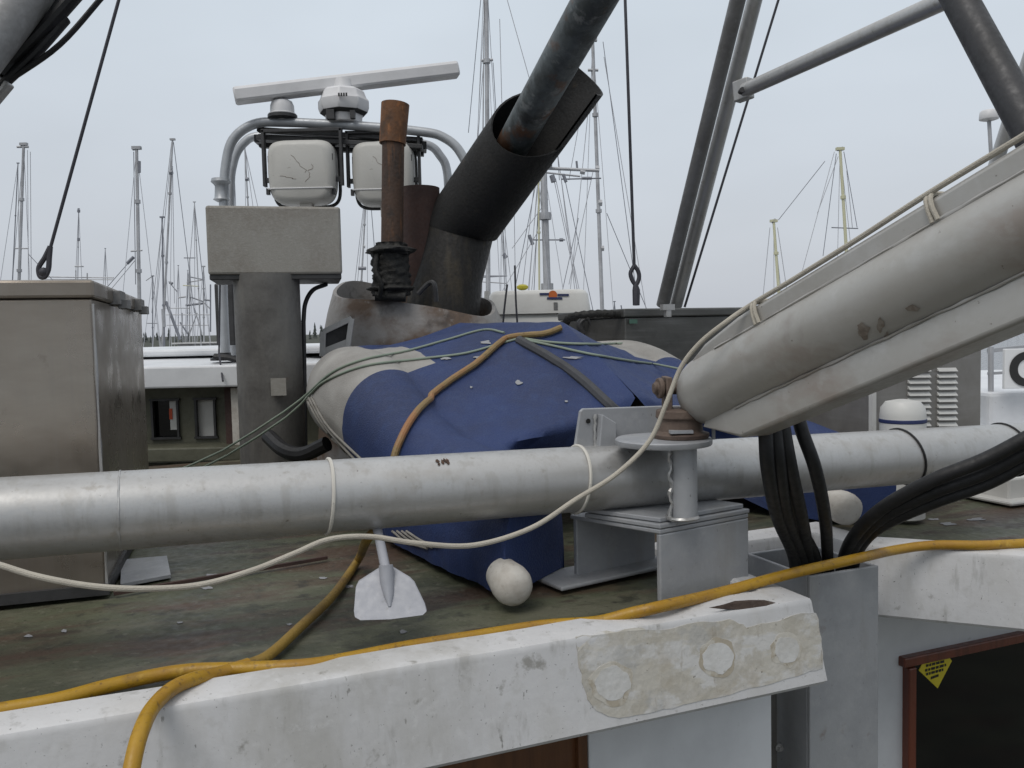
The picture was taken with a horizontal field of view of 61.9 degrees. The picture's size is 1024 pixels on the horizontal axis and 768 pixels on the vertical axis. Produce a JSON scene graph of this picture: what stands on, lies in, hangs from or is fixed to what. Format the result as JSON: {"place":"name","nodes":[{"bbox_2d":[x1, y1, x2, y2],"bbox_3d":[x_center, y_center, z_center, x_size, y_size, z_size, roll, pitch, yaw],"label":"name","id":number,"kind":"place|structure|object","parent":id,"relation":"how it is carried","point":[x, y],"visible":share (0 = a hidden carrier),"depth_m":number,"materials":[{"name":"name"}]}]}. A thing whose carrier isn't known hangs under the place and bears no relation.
{"place":"outdoors","nodes":[
{"label":"outdoors","id":0,"kind":"place"},
{"bbox_2d":[0,0,54,73],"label":"thick grey pole","id":1,"kind":"object","parent":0,"point":[20,20],"visible":1,"depth_m":2.12,"materials":[{"name":"grey metal"}]},
{"bbox_2d":[0,0,102,103],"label":"wrapped strap bundle","id":2,"kind":"object","parent":1,"relation":"attached to","point":[45,34],"visible":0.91,"depth_m":2.21,"materials":[{"name":"black rubber"}]},
{"bbox_2d":[142,335,319,346],"bbox_3d":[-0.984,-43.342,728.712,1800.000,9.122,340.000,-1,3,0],"label":"shore","id":3,"kind":"structure","parent":0,"point":[213,339],"depth_m":593.38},
{"bbox_2d":[143,322,322,342],"bbox_3d":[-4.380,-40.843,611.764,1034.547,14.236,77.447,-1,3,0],"label":"woods","id":4,"kind":"object","parent":3,"relation":"on","point":[314,335],"visible":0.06,"depth_m":596.38,"materials":[{"name":"plant"}]},
{"bbox_2d":[143,343,320,465],"bbox_3d":[-3.199,0.072,7.465,4.600,0.763,4.455,-1,3,0],"label":"pilothouse","id":5,"kind":"object","parent":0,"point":[191,400],"visible":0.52,"depth_m":5.48,"materials":[{"name":"white paint"}]},
{"bbox_2d":[149,398,181,439],"bbox_3d":[-2.226,0.224,5.497,0.194,0.263,0.055,-1,3,0],"label":"window","id":6,"kind":"structure","parent":5,"relation":"in","point":[165,413],"depth_m":5.51,"materials":[{"name":"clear glass"}]},
{"bbox_2d":[192,397,218,438],"bbox_3d":[-1.968,0.218,5.497,0.152,0.263,0.055,-1,3,0],"label":"window","id":7,"kind":"structure","parent":5,"relation":"in","point":[205,416],"depth_m":5.51,"materials":[{"name":"grey glass"}]},
{"bbox_2d":[210,117,465,362],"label":"radar arch","id":8,"kind":"structure","parent":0,"point":[224,183],"depth_m":5.58,"materials":[{"name":"grey metal"}]},
{"bbox_2d":[214,284,235,344],"bbox_3d":[-1.954,-0.478,5.900,0.130,0.420,0.200,-1,3,0],"label":"pipe","id":9,"kind":"object","parent":8,"relation":"attached to","point":[231,315],"visible":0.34,"depth_m":5.80,"materials":[{"name":"grey metal"}]},
{"bbox_2d":[267,98,296,118],"bbox_3d":[-1.507,-1.801,5.597,0.190,0.132,0.190,-1,3,0],"label":"dome antenna","id":10,"kind":"object","parent":8,"relation":"on","point":[281,108],"visible":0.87,"depth_m":5.53,"materials":[{"name":"white plastic"}]},
{"bbox_2d":[261,127,343,206],"bbox_3d":[-1.357,-1.370,5.553,0.522,0.568,0.217,-1,3,0],"label":"floodlight","id":11,"kind":"object","parent":8,"relation":"attached to","point":[305,173],"visible":0.93,"depth_m":5.46,"materials":[{"name":"white paint"}]},
{"bbox_2d":[232,61,459,121],"bbox_3d":[-1.065,-1.948,5.639,1.484,0.454,0.350,-3,4,-21],"label":"radar scanner","id":12,"kind":"object","parent":8,"relation":"on","point":[343,97],"visible":0.93,"depth_m":5.57,"materials":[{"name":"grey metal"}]},
{"bbox_2d":[345,131,421,209],"bbox_3d":[-0.848,-1.387,5.654,0.492,0.572,0.217,-1,3,0],"label":"floodlight","id":13,"kind":"object","parent":8,"relation":"attached to","point":[366,182],"visible":0.71,"depth_m":5.56,"materials":[{"name":"white paint"}]},
{"bbox_2d":[502,284,507,321],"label":"hanging cord","id":14,"kind":"object","parent":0,"point":[505,302],"visible":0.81,"depth_m":6.09,"materials":[{"name":"fabric"}]},
{"bbox_2d":[0,0,1023,337],"label":"sky","id":15,"kind":"structure","parent":0,"point":[904,106],"materials":[{"name":"grey"}]},
{"bbox_2d":[514,265,517,321],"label":"hanging cord","id":16,"kind":"object","parent":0,"point":[515,293],"visible":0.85,"depth_m":6.09,"materials":[{"name":"fabric"}]},
{"bbox_2d":[484,284,590,321],"bbox_3d":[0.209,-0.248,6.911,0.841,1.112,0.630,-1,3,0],"label":"boat","id":17,"kind":"object","parent":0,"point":[541,305],"visible":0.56,"depth_m":6.59,"materials":[{"name":"white plastic"}]},
{"bbox_2d":[938,0,1023,147],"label":"thick dark pole","id":18,"kind":"object","parent":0,"point":[997,69],"visible":1,"depth_m":2.40,"materials":[{"name":"grey metal"}]},
{"bbox_2d":[981,333,1023,369],"bbox_3d":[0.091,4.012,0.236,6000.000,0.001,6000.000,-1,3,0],"label":"water","id":19,"kind":"structure","parent":0,"point":[1018,340],"depth_m":115.03,"materials":[{"name":"grey liquid"}]},
{"bbox_2d":[0,142,52,279],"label":"moored boat","id":20,"kind":"object","parent":19,"relation":"on","point":[23,145],"visible":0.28,"depth_m":29.98,"materials":[{"name":"grey metal"}]},
{"bbox_2d":[45,208,113,279],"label":"moored boat","id":21,"kind":"object","parent":19,"relation":"on","point":[78,240],"visible":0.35,"depth_m":41.98,"materials":[{"name":"aluminium"},{"name":"white painted fibreglass"}]},
{"bbox_2d":[103,248,107,285],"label":"moored boat","id":22,"kind":"object","parent":19,"relation":"on","point":[105,264],"visible":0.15,"depth_m":59.99,"materials":[{"name":"grey metal"}]},
{"bbox_2d":[108,146,159,345],"bbox_3d":[-13.155,-2.744,29.942,11.214,11.193,3.600,-2,4,-17],"label":"moored boat","id":23,"kind":"object","parent":19,"relation":"on","point":[137,201],"visible":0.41,"depth_m":29.96,"materials":[{"name":"grey metal"}]},
{"bbox_2d":[143,275,160,346],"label":"moored boat","id":24,"kind":"object","parent":19,"relation":"on","point":[152,323],"visible":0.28,"depth_m":49.97,"materials":[{"name":"grey metal"}]},
{"bbox_2d":[151,138,194,346],"bbox_3d":[-13.787,-3.563,33.908,12.011,12.390,3.600,0,4,17],"label":"moored boat","id":25,"kind":"object","parent":19,"relation":"on","point":[164,282],"visible":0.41,"depth_m":33.97,"materials":[{"name":"grey metal"}]},
{"bbox_2d":[166,257,216,345],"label":"moored boat","id":26,"kind":"object","parent":19,"relation":"on","point":[185,328],"visible":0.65,"depth_m":61.96,"materials":[{"name":"grey metal"}]},
{"bbox_2d":[186,201,210,345],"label":"moored boat","id":27,"kind":"object","parent":19,"relation":"on","point":[194,218],"visible":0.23,"depth_m":45.99,"materials":[{"name":"grey metal"}]},
{"bbox_2d":[235,148,257,205],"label":"moored boat","id":28,"kind":"object","parent":19,"relation":"on","point":[246,177],"visible":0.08,"depth_m":35.98,"materials":[{"name":"grey metal"}]},
{"bbox_2d":[355,209,374,281],"bbox_3d":[-6.263,-3.135,35.940,11.133,10.956,3.600,1,4,29],"label":"moored boat","id":29,"kind":"object","parent":19,"relation":"on","point":[361,268],"visible":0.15,"depth_m":35.98,"materials":[{"name":"grey metal"}]},
{"bbox_2d":[483,229,511,290],"bbox_3d":[-1.575,-3.212,39.950,12.392,10.426,3.600,-2,3,-6],"label":"moored boat","id":30,"kind":"object","parent":19,"relation":"on","point":[503,260],"visible":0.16,"depth_m":39.98,"materials":[{"name":"grey metal"}]},
{"bbox_2d":[468,0,528,296],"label":"moored boat","id":31,"kind":"object","parent":19,"relation":"on","point":[486,60],"visible":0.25,"depth_m":25.98,"materials":[{"name":"grey metal"}]},
{"bbox_2d":[502,128,600,309],"bbox_3d":[0.857,-2.329,21.939,12.672,10.670,3.600,-2,3,-11],"label":"moored boat","id":32,"kind":"object","parent":19,"relation":"on","point":[544,215],"visible":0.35,"depth_m":21.98,"materials":[{"name":"white metal"}]},
{"bbox_2d":[569,39,645,309],"bbox_3d":[2.763,-4.125,26.851,11.432,13.592,3.600,-1,3,11],"label":"moored boat","id":33,"kind":"object","parent":19,"relation":"on","point":[595,113],"visible":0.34,"depth_m":26.97,"materials":[{"name":"white metal"}]},
{"bbox_2d":[763,161,824,293],"bbox_3d":[12.399,-4.349,39.883,12.476,12.071,3.600,-2,3,-11],"label":"moored boat","id":34,"kind":"object","parent":19,"relation":"on","point":[776,253],"visible":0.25,"depth_m":39.98,"materials":[{"name":"white metal"}]},
{"bbox_2d":[802,147,857,270],"bbox_3d":[13.184,-3.709,33.900,12.618,11.461,3.600,-1,3,6],"label":"moored boat","id":35,"kind":"object","parent":19,"relation":"on","point":[841,179],"visible":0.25,"depth_m":33.99,"materials":[{"name":"white metal"}]},
{"bbox_2d":[980,345,1023,424],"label":"white boat","id":36,"kind":"object","parent":19,"relation":"on","point":[1002,396],"visible":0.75,"depth_m":6.21,"materials":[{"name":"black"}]},
{"bbox_2d":[988,52,1023,164],"bbox_3d":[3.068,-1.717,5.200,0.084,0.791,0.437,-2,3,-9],"label":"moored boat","id":37,"kind":"object","parent":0,"point":[1003,137],"depth_m":5.28,"materials":[{"name":"metal"}]},
{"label":"main deck","id":38,"kind":"structure","parent":0,"visible":0},
{"bbox_2d":[0,457,1023,767],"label":"fishing boat cabin","id":39,"kind":"object","parent":38,"relation":"on","point":[700,685],"visible":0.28,"depth_m":2.15,"materials":[{"name":"white paint"}]},
{"bbox_2d":[0,280,148,605],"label":"steel locker","id":40,"kind":"object","parent":39,"relation":"on","point":[72,390],"visible":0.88,"depth_m":2.38,"materials":[{"name":"silver metal"}]},
{"bbox_2d":[36,0,120,279],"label":"rigging wire","id":41,"kind":"object","parent":40,"relation":"attached to","point":[42,273],"visible":1,"depth_m":3.00,"materials":[{"name":"metal"}]},
{"bbox_2d":[120,556,170,585],"bbox_3d":[-1.151,0.583,2.678,0.139,0.010,0.312,-3,4,-24],"label":"grey plate","id":42,"kind":"object","parent":39,"relation":"on","point":[134,571],"visible":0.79,"depth_m":2.65,"materials":[{"name":"metal"}]},
{"bbox_2d":[123,658,249,767],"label":"yellow hose","id":43,"kind":"object","parent":39,"relation":"on","point":[161,697],"visible":0.92,"depth_m":1.61,"materials":[{"name":"rubber"}]},
{"bbox_2d":[113,556,327,595],"bbox_3d":[-0.867,0.580,2.600,0.635,0.010,0.012,-3,4,-33],"label":"dark deck seam","id":44,"kind":"object","parent":39,"relation":"on","point":[214,576],"visible":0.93,"depth_m":2.59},
{"bbox_2d":[205,206,341,463],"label":"ventilation column","id":45,"kind":"structure","parent":39,"relation":"on","point":[265,261],"depth_m":4.21,"materials":[{"name":"metal"}]},
{"bbox_2d":[218,285,223,381],"bbox_3d":[-1.816,-0.321,5.298,0.034,0.607,0.256,-2,4,-17],"label":"loose cable","id":46,"kind":"object","parent":45,"relation":"hanging from","point":[219,330],"visible":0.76,"depth_m":5.39,"materials":[{"name":"metal"}]},
{"bbox_2d":[262,430,331,461],"bbox_3d":[-0.992,0.284,3.887,0.406,0.135,0.103,1,4,32],"label":"bent duct hose","id":47,"kind":"object","parent":45,"relation":"attached to","point":[274,442],"visible":0.97,"depth_m":3.83,"materials":[{"name":"black rubber"}]},
{"bbox_2d":[301,283,327,445],"bbox_3d":[-1.065,-0.088,4.506,0.087,0.904,0.281,0,4,19],"label":"pipe","id":48,"kind":"object","parent":45,"relation":"attached to","point":[306,300],"visible":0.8,"depth_m":4.49,"materials":[{"name":"black rubber"}]},
{"bbox_2d":[249,528,382,660],"bbox_3d":[-0.417,0.423,2.258,0.262,0.365,0.858,-1,3,6],"label":"muddy hose","id":49,"kind":"object","parent":39,"relation":"on","point":[289,637],"visible":0.62,"depth_m":2.18,"materials":[{"name":"yellow rubber"}]},
{"bbox_2d":[354,528,426,619],"bbox_3d":[-0.356,0.401,2.107,0.153,0.265,0.397,-3,4,-27],"label":"paddle","id":50,"kind":"object","parent":39,"relation":"on","point":[386,589],"visible":0.9,"depth_m":1.99,"materials":[{"name":"grey plastic"}]},
{"bbox_2d":[317,281,501,459],"bbox_3d":[-0.584,-0.093,5.189,1.240,1.123,1.147,-1,3,0],"label":"stack housing","id":51,"kind":"object","parent":39,"relation":"on","point":[358,314],"visible":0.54,"depth_m":4.86,"materials":[{"name":"metal"}]},
{"bbox_2d":[365,100,416,301],"bbox_3d":[-0.696,-1.037,4.852,0.293,1.148,0.288,-3,4,-22],"label":"rusty exhaust pipe","id":52,"kind":"object","parent":51,"relation":"on","point":[390,252],"visible":1,"depth_m":4.84,"materials":[{"name":"metal"}]},
{"bbox_2d":[403,185,439,285],"bbox_3d":[-0.562,-0.900,5.244,0.250,0.602,0.250,-1,3,0],"label":"exhaust pipe","id":53,"kind":"object","parent":51,"relation":"on","point":[419,201],"visible":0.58,"depth_m":5.13,"materials":[{"name":"brown metal"}]},
{"bbox_2d":[406,68,602,315],"bbox_3d":[-0.084,-1.110,5.061,1.217,1.523,0.854,-1,3,0],"label":"black exhaust stack","id":54,"kind":"object","parent":51,"relation":"on","point":[488,188],"visible":0.91,"depth_m":5.02,"materials":[{"name":"metal"}]},
{"bbox_2d":[497,0,618,155],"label":"long boom pole","id":55,"kind":"object","parent":54,"relation":"attached to","point":[576,32],"visible":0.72,"depth_m":4.23,"materials":[{"name":"grey metal"}]},
{"bbox_2d":[0,539,1023,711],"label":"yellow hose","id":56,"kind":"object","parent":39,"relation":"on","point":[126,681],"visible":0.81,"depth_m":2.08,"materials":[{"name":"rubber"}]},
{"bbox_2d":[438,735,587,767],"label":"door","id":57,"kind":"structure","parent":39,"relation":"in","point":[568,753],"depth_m":2.23,"materials":[{"name":"brown wood"}]},
{"bbox_2d":[306,322,895,605],"bbox_3d":[0.087,0.102,3.738,1.803,0.769,2.658,-3,4,-30],"label":"covered dinghy","id":58,"kind":"object","parent":39,"relation":"on","point":[512,395],"visible":0.61,"depth_m":3.11,"materials":[{"name":"blue fabric"}]},
{"bbox_2d":[306,399,349,458],"bbox_3d":[-0.730,0.177,3.452,0.074,0.220,0.594,-3,4,-31],"label":"thin lashing cord","id":59,"kind":"object","parent":58,"relation":"attached to","point":[319,422],"visible":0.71,"depth_m":3.48,"materials":[{"name":"grey fabric"}]},
{"bbox_2d":[308,397,354,457],"bbox_3d":[-0.718,0.171,3.360,0.024,0.210,0.576,-3,4,-30],"label":"thin lashing cord","id":60,"kind":"object","parent":58,"relation":"attached to","point":[332,435],"visible":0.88,"depth_m":3.37,"materials":[{"name":"grey fabric"}]},
{"bbox_2d":[311,397,360,457],"bbox_3d":[-0.689,0.167,3.299,0.022,0.205,0.576,-3,4,-30],"label":"thin lashing cord","id":61,"kind":"object","parent":58,"relation":"attached to","point":[336,435],"visible":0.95,"depth_m":3.29,"materials":[{"name":"grey fabric"}]},
{"bbox_2d":[184,328,504,466],"bbox_3d":[-0.838,0.104,3.650,1.626,0.651,0.500,-1,3,7],"label":"lashing cord","id":62,"kind":"object","parent":58,"relation":"attached to","point":[330,373],"visible":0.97,"depth_m":3.66,"materials":[{"name":"fabric"}]},
{"bbox_2d":[205,338,515,465],"bbox_3d":[-0.819,0.139,3.586,1.668,0.626,0.354,0,4,19],"label":"lashing cord","id":63,"kind":"object","parent":58,"relation":"attached to","point":[339,374],"visible":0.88,"depth_m":3.44,"materials":[{"name":"fabric"}]},
{"bbox_2d":[391,530,427,549],"bbox_3d":[-0.330,0.507,2.749,0.013,0.023,0.285,-3,4,-30],"label":"thin lashing cord","id":64,"kind":"object","parent":58,"relation":"attached to","point":[395,533],"visible":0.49,"depth_m":2.81,"materials":[{"name":"beige fabric"}]},
{"bbox_2d":[401,530,417,540],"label":"thin lashing cord","id":65,"kind":"object","parent":58,"relation":"attached to","point":[407,535],"visible":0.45,"depth_m":2.75,"materials":[{"name":"grey fabric"}]},
{"bbox_2d":[405,530,423,540],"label":"thin lashing cord","id":66,"kind":"object","parent":58,"relation":"attached to","point":[412,535],"visible":0.48,"depth_m":2.71,"materials":[{"name":"beige fabric"}]},
{"bbox_2d":[396,530,432,548],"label":"thin lashing cord","id":67,"kind":"object","parent":58,"relation":"attached to","point":[401,534],"visible":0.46,"depth_m":2.79,"materials":[{"name":"beige fabric"}]},
{"bbox_2d":[391,325,562,455],"bbox_3d":[-0.171,0.014,3.204,0.216,0.460,0.880,2,5,45],"label":"tan hose","id":68,"kind":"object","parent":58,"relation":"on","point":[432,394],"visible":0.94,"depth_m":3.24,"materials":[{"name":"brown rubber"}]},
{"bbox_2d":[515,336,618,407],"bbox_3d":[0.203,-0.037,3.237,0.063,0.300,0.558,-4,4,-38],"label":"webbing strap","id":69,"kind":"object","parent":58,"relation":"attached to","point":[592,389],"visible":0.83,"depth_m":3.21,"materials":[{"name":"grey fabric"}]},
{"bbox_2d":[524,337,622,344],"bbox_3d":[0.414,-0.193,3.798,0.310,0.061,1.031,1,4,34],"label":"lashing cord","id":70,"kind":"object","parent":58,"relation":"attached to","point":[565,343],"visible":0.9,"depth_m":3.38,"materials":[{"name":"fabric"}]},
{"bbox_2d":[527,339,677,369],"bbox_3d":[0.416,-0.127,3.539,0.745,0.155,0.330,-3,4,-33],"label":"lashing cord","id":71,"kind":"object","parent":58,"relation":"attached to","point":[592,354],"visible":0.89,"depth_m":3.38,"materials":[{"name":"fabric"}]},
{"bbox_2d":[538,433,748,600],"bbox_3d":[0.361,0.354,2.430,0.454,0.431,0.493,-4,5,-42],"label":"boom pedestal","id":72,"kind":"object","parent":39,"relation":"on","point":[702,545],"visible":0.81,"depth_m":2.36,"materials":[{"name":"metal"}]},
{"bbox_2d":[0,406,1023,559],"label":"aluminium pipe","id":73,"kind":"object","parent":72,"relation":"on","point":[64,514],"visible":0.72,"depth_m":2.12,"materials":[{"name":"metal"}]},
{"bbox_2d":[652,376,714,440],"bbox_3d":[0.453,0.064,2.299,0.154,0.170,0.154,-3,4,-22],"label":"boom swivel","id":74,"kind":"object","parent":72,"relation":"on","point":[678,423],"visible":0.73,"depth_m":2.25,"materials":[{"name":"metal"}]},
{"bbox_2d":[676,144,1023,436],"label":"aluminium boom","id":75,"kind":"object","parent":74,"relation":"attached to","point":[934,280],"visible":0.99,"depth_m":1.70,"materials":[{"name":"grey metal"}]},
{"bbox_2d":[0,132,1023,591],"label":"white rope","id":76,"kind":"object","parent":75,"relation":"hanging from","point":[576,498],"visible":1,"depth_m":1.81,"materials":[{"name":"white fabric"}]},
{"bbox_2d":[758,434,800,567],"bbox_3d":[0.752,0.362,2.395,0.057,0.694,0.528,0,4,27],"label":"hydraulic hose","id":77,"kind":"object","parent":75,"relation":"hanging from","point":[767,462],"visible":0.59,"depth_m":2.22,"materials":[{"name":"black rubber"}]},
{"bbox_2d":[773,430,807,564],"bbox_3d":[0.789,0.364,2.402,0.061,0.696,0.526,1,4,29],"label":"hydraulic hose","id":78,"kind":"object","parent":75,"relation":"hanging from","point":[782,479],"visible":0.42,"depth_m":2.23,"materials":[{"name":"black rubber"}]},
{"bbox_2d":[783,427,815,574],"bbox_3d":[0.818,0.365,2.413,0.068,0.699,0.524,1,4,29],"label":"hydraulic hose","id":79,"kind":"object","parent":75,"relation":"hanging from","point":[797,497],"visible":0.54,"depth_m":2.25,"materials":[{"name":"black rubber"}]},
{"bbox_2d":[790,494,823,573],"bbox_3d":[0.820,0.367,2.423,0.073,0.703,0.548,1,4,34],"label":"hydraulic hose","id":80,"kind":"object","parent":75,"relation":"hanging from","point":[816,555],"visible":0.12,"depth_m":2.52,"materials":[{"name":"black rubber"}]},
{"bbox_2d":[558,304,749,406],"bbox_3d":[1.237,-0.033,5.078,1.680,0.853,0.932,-3,4,-22],"label":"steel locker","id":81,"kind":"object","parent":39,"relation":"on","point":[678,333],"visible":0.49,"depth_m":4.55,"materials":[{"name":"metal"}]},
{"bbox_2d":[576,318,591,334],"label":"dark pulley block","id":82,"kind":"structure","parent":81,"relation":"attached to","point":[580,325],"depth_m":4.79,"materials":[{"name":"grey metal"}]},
{"bbox_2d":[563,309,630,324],"bbox_3d":[0.432,-0.328,4.502,0.386,0.126,0.147,0,4,19],"label":"black twisted rope","id":83,"kind":"object","parent":81,"relation":"attached to","point":[583,314],"visible":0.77,"depth_m":4.45,"materials":[{"name":"black fabric"}]},
{"bbox_2d":[624,0,640,305],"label":"rigging wire","id":84,"kind":"object","parent":81,"relation":"attached to","point":[636,294],"visible":1,"depth_m":4.39,"materials":[{"name":"metal"}]},
{"bbox_2d":[656,0,745,307],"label":"support pole","id":85,"kind":"object","parent":81,"relation":"on","point":[731,25],"visible":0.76,"depth_m":4.30,"materials":[{"name":"grey metal"}]},
{"bbox_2d":[732,0,943,102],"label":"strut","id":86,"kind":"object","parent":85,"relation":"attached to","point":[746,89],"visible":0.95,"depth_m":3.19,"materials":[{"name":"metal"}]},
{"bbox_2d":[670,0,762,307],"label":"support pole","id":87,"kind":"object","parent":81,"relation":"on","point":[736,68],"visible":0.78,"depth_m":4.38,"materials":[{"name":"metal"}]},
{"bbox_2d":[684,0,779,306],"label":"rigging wire","id":88,"kind":"object","parent":81,"relation":"attached to","point":[731,153],"visible":1,"depth_m":4.75,"materials":[{"name":"metal"}]},
{"bbox_2d":[807,350,980,432],"bbox_3d":[1.615,0.062,3.798,0.660,0.808,0.640,-3,4,-22],"label":"louvered steel locker","id":89,"kind":"object","parent":39,"relation":"on","point":[948,395],"visible":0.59,"depth_m":3.55,"materials":[{"name":"grey metal"}]},
{"bbox_2d":[878,399,926,522],"bbox_3d":[1.446,0.279,3.159,0.164,0.446,0.164,-1,3,0],"label":"white tank","id":90,"kind":"object","parent":39,"relation":"on","point":[904,413],"visible":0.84,"depth_m":3.09,"materials":[{"name":"grey plastic"}]},
{"bbox_2d":[898,631,1023,767],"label":"window","id":91,"kind":"structure","parent":39,"relation":"in","point":[963,703],"depth_m":3.27,"materials":[{"name":"black glass"}]},
{"bbox_2d":[979,109,998,151],"bbox_3d":[3.356,-1.730,6.008,0.128,0.393,0.128,-1,3,0],"label":"mushroom antenna","id":92,"kind":"object","parent":39,"relation":"on","point":[988,116],"visible":0.88,"depth_m":5.99,"materials":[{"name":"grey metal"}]},
{"bbox_2d":[969,475,1023,505],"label":"white box","id":93,"kind":"object","parent":39,"relation":"on","point":[1010,492],"visible":0.5,"depth_m":3.42,"materials":[{"name":"white plastic"}]},
{"bbox_2d":[748,546,877,767],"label":"square steel mast base","id":94,"kind":"object","parent":38,"relation":"on","point":[831,721],"visible":0.62,"depth_m":2.58,"materials":[{"name":"metal"}]},
{"bbox_2d":[793,420,833,572],"bbox_3d":[0.886,0.369,2.433,0.082,0.705,0.529,1,4,31],"label":"hydraulic hose","id":95,"kind":"object","parent":94,"relation":"attached to","point":[809,450],"visible":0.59,"depth_m":2.25,"materials":[{"name":"black rubber"}]},
{"bbox_2d":[835,431,1023,570],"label":"hydraulic hose","id":96,"kind":"object","parent":94,"relation":"attached to","point":[868,519],"visible":0.81,"depth_m":2.30,"materials":[{"name":"black rubber"}]},
{"bbox_2d":[846,448,1023,569],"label":"hydraulic hose","id":97,"kind":"object","parent":94,"relation":"attached to","point":[988,472],"visible":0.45,"depth_m":2.30,"materials":[{"name":"black rubber"}]},
{"bbox_2d":[851,462,1023,568],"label":"hydraulic hose","id":98,"kind":"object","parent":94,"relation":"attached to","point":[987,485],"visible":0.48,"depth_m":2.33,"materials":[{"name":"black rubber"}]}
]}

